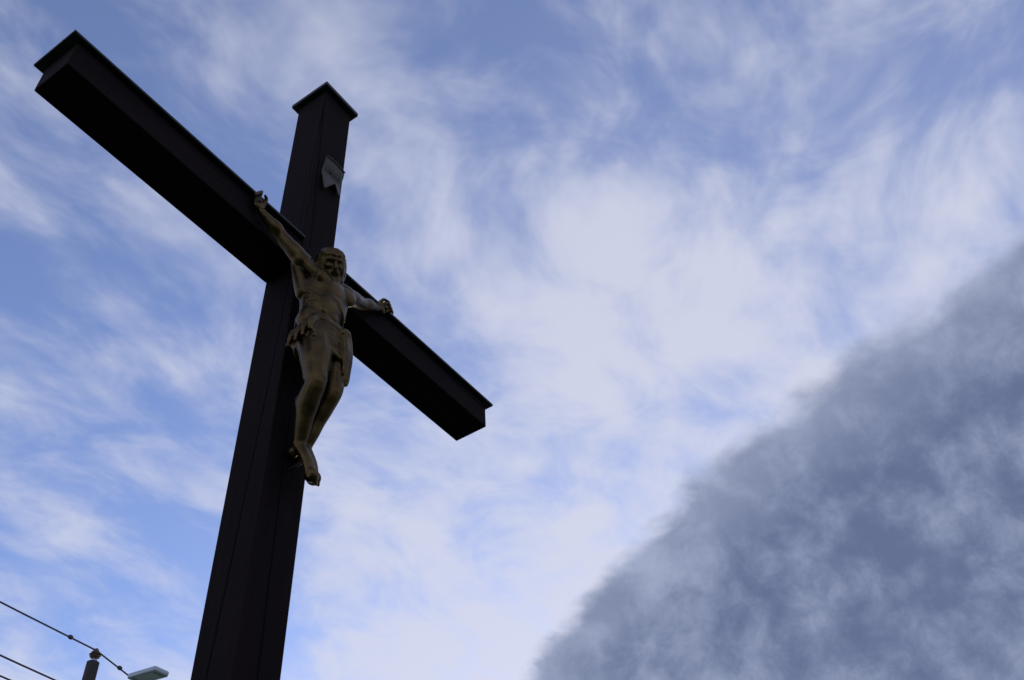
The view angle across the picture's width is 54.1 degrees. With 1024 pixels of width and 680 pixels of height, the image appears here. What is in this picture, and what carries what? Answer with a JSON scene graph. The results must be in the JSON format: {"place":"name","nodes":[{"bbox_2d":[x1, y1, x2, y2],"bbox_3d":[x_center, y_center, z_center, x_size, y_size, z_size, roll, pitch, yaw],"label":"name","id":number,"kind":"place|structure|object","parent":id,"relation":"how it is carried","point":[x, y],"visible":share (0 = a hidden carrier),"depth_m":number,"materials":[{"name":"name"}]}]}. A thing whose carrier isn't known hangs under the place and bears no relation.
{"place":"outdoors","nodes":[
{"label":"outdoors","id":0,"kind":"place"},
{"bbox_2d":[128,666,168,679],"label":"lamp head","id":1,"kind":"object","parent":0,"point":[159,671],"visible":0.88,"depth_m":13.92},
{"bbox_2d":[135,672,163,679],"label":"lamp lens","id":2,"kind":"object","parent":1,"relation":"attached to","point":[152,676],"visible":1,"depth_m":13.98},
{"bbox_2d":[34,43,485,440],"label":"cross beam","id":3,"kind":"structure","parent":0,"point":[83,89],"depth_m":5.04,"materials":[{"name":"black wood"}]},
{"bbox_2d":[191,91,349,679],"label":"cross post","id":4,"kind":"object","parent":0,"point":[242,632],"visible":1,"depth_m":4.42,"materials":[{"name":"black wood"}]},
{"bbox_2d":[302,242,316,258],"bbox_3d":[-1.071,-0.407,5.465,0.003,0.184,0.220,-28,-50,22],"label":"cross lap face","id":5,"kind":"object","parent":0,"point":[310,251],"visible":0.14,"depth_m":5.47},
{"bbox_2d":[0,0,1023,679],"label":"sky","id":6,"kind":"structure","parent":0,"point":[733,290],"materials":[{"name":"blue"}]},
{"label":"ground","id":7,"kind":"structure","parent":0,"visible":0},
{"bbox_2d":[82,660,98,679],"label":"utility pole","id":8,"kind":"object","parent":7,"relation":"on","point":[91,669],"visible":1,"depth_m":14.96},
{"bbox_2d":[89,648,100,658],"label":"pole insulators","id":9,"kind":"object","parent":8,"relation":"attached to","point":[95,653],"visible":1,"depth_m":15.19,"materials":[{"name":"brown ceramic"}]},
{"bbox_2d":[0,601,127,679],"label":"overhead wires","id":10,"kind":"object","parent":9,"relation":"attached to","point":[70,637],"visible":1,"depth_m":14.33,"materials":[{"name":"grey metal"}]},
{"bbox_3d":[-0.925,3.459,1.710,1.100,0.600,1.100,-28,-50,22],"label":"cross","id":11,"kind":"object","parent":7,"relation":"on","visible":0},
{"bbox_2d":[34,30,492,409],"bbox_3d":[-1.175,-0.429,5.584,0.296,0.018,3.264,-28,-50,22],"label":"crossbeam cover","id":12,"kind":"object","parent":11,"relation":"on","point":[59,50],"visible":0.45,"depth_m":5.02,"materials":[{"name":"metal"}]},
{"bbox_2d":[253,199,387,470],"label":"nails","id":13,"kind":"object","parent":11,"relation":"attached to","point":[300,463],"visible":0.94,"depth_m":4.48,"materials":[{"name":"grey metal"}]},
{"bbox_2d":[253,190,393,486],"bbox_3d":[-0.896,0.027,4.948,0.328,1.664,1.113,-28,-50,22],"label":"christ corpus","id":14,"kind":"object","parent":11,"relation":"attached to","point":[319,341],"visible":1,"depth_m":4.81,"materials":[{"name":"brown metal"}]},
{"bbox_2d":[292,81,357,120],"bbox_3d":[-1.245,-1.527,6.678,0.310,0.034,0.310,-28,-50,22],"label":"post cap","id":15,"kind":"object","parent":11,"relation":"on","point":[334,94],"visible":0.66,"depth_m":6.60,"materials":[{"name":"metal"}]},
{"bbox_2d":[321,155,344,196],"bbox_3d":[-1.078,-0.963,6.023,0.042,0.310,0.162,-28,-50,22],"label":"inscription plaque","id":16,"kind":"object","parent":11,"relation":"attached to","point":[328,178],"visible":1,"depth_m":6.06,"materials":[{"name":"grey metal"}]},
{"bbox_2d":[327,164,340,181],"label":"inri letters","id":17,"kind":"object","parent":16,"relation":"attached to","point":[331,170],"visible":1,"depth_m":6.06,"materials":[{"name":"black paint"}]}
]}

